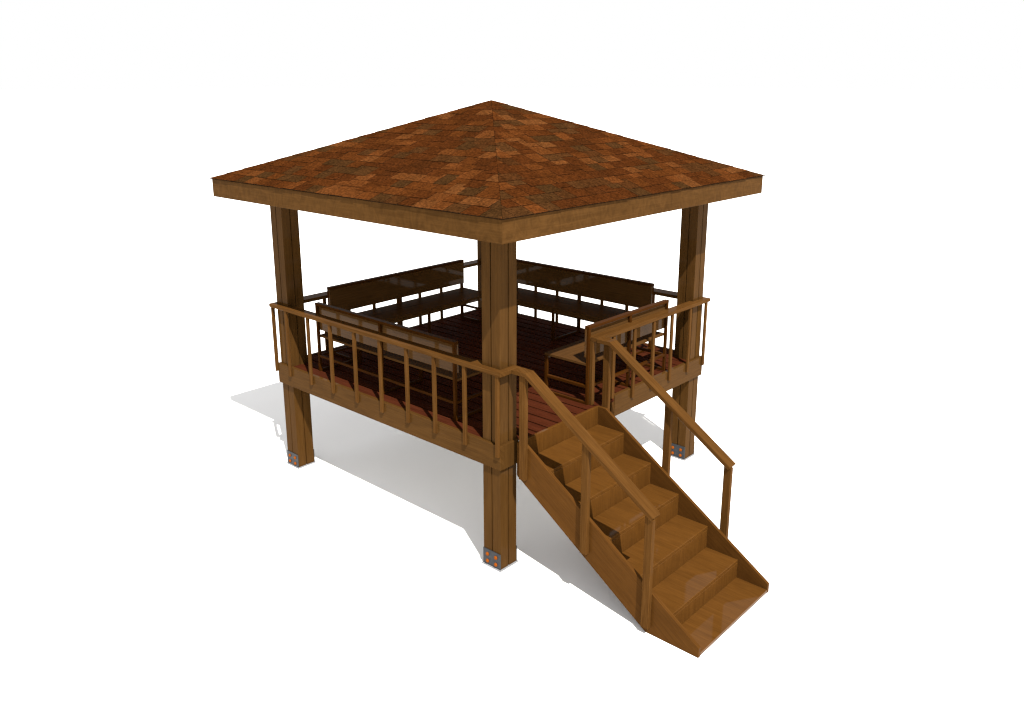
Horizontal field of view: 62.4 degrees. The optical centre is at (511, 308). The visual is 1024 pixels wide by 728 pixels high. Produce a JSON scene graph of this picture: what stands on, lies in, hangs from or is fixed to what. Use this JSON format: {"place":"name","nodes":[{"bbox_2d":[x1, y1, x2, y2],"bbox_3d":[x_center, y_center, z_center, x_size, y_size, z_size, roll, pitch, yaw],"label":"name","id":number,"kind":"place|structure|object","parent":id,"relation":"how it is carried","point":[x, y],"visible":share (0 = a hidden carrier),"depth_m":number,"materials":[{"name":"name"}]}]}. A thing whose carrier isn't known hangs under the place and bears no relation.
{"place":"outdoors","nodes":[
{"label":"outdoors","id":0,"kind":"place"},
{"bbox_2d":[0,89,1023,727],"bbox_3d":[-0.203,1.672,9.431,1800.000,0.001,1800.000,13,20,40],"label":"ground","id":1,"kind":"structure","parent":0,"point":[184,543],"depth_m":9.70,"materials":[{"name":"white"}]},
{"bbox_2d":[210,100,768,657],"bbox_3d":[0.326,-0.084,8.469,5.448,3.888,4.017,13,20,40],"label":"gazebo","id":2,"kind":"object","parent":1,"relation":"on","point":[664,556],"visible":0.98,"depth_m":7.34,"materials":[{"name":"brown wood"}]},
{"bbox_2d":[315,302,482,420],"bbox_3d":[-1.071,0.415,8.212,2.037,0.729,0.526,13,20,40],"label":"bench","id":3,"kind":"object","parent":2,"relation":"on","point":[445,369],"visible":0.66,"depth_m":7.92,"materials":[{"name":"wood"}]},
{"bbox_2d":[327,259,481,362],"bbox_3d":[-1.124,-0.021,9.808,0.526,0.755,2.037,13,20,40],"label":"bench","id":4,"kind":"object","parent":2,"relation":"on","point":[370,291],"visible":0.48,"depth_m":9.82,"materials":[{"name":"brown wood"}]},
{"bbox_2d":[517,259,653,354],"bbox_3d":[0.643,-0.042,9.884,2.037,0.755,0.526,13,20,40],"label":"bench","id":5,"kind":"object","parent":2,"relation":"on","point":[617,290],"visible":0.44,"depth_m":9.86,"materials":[{"name":"brown wood"}]},
{"bbox_2d":[544,299,668,404],"bbox_3d":[0.958,0.355,8.384,0.526,0.755,1.342,13,20,40],"label":"bench","id":6,"kind":"object","parent":2,"relation":"on","point":[577,352],"visible":0.75,"depth_m":8.13,"materials":[{"name":"wood"}]},
{"bbox_2d":[0,0,1023,89],"label":"sky","id":7,"kind":"structure","parent":0,"point":[45,44],"materials":[{"name":"white"}]}
]}

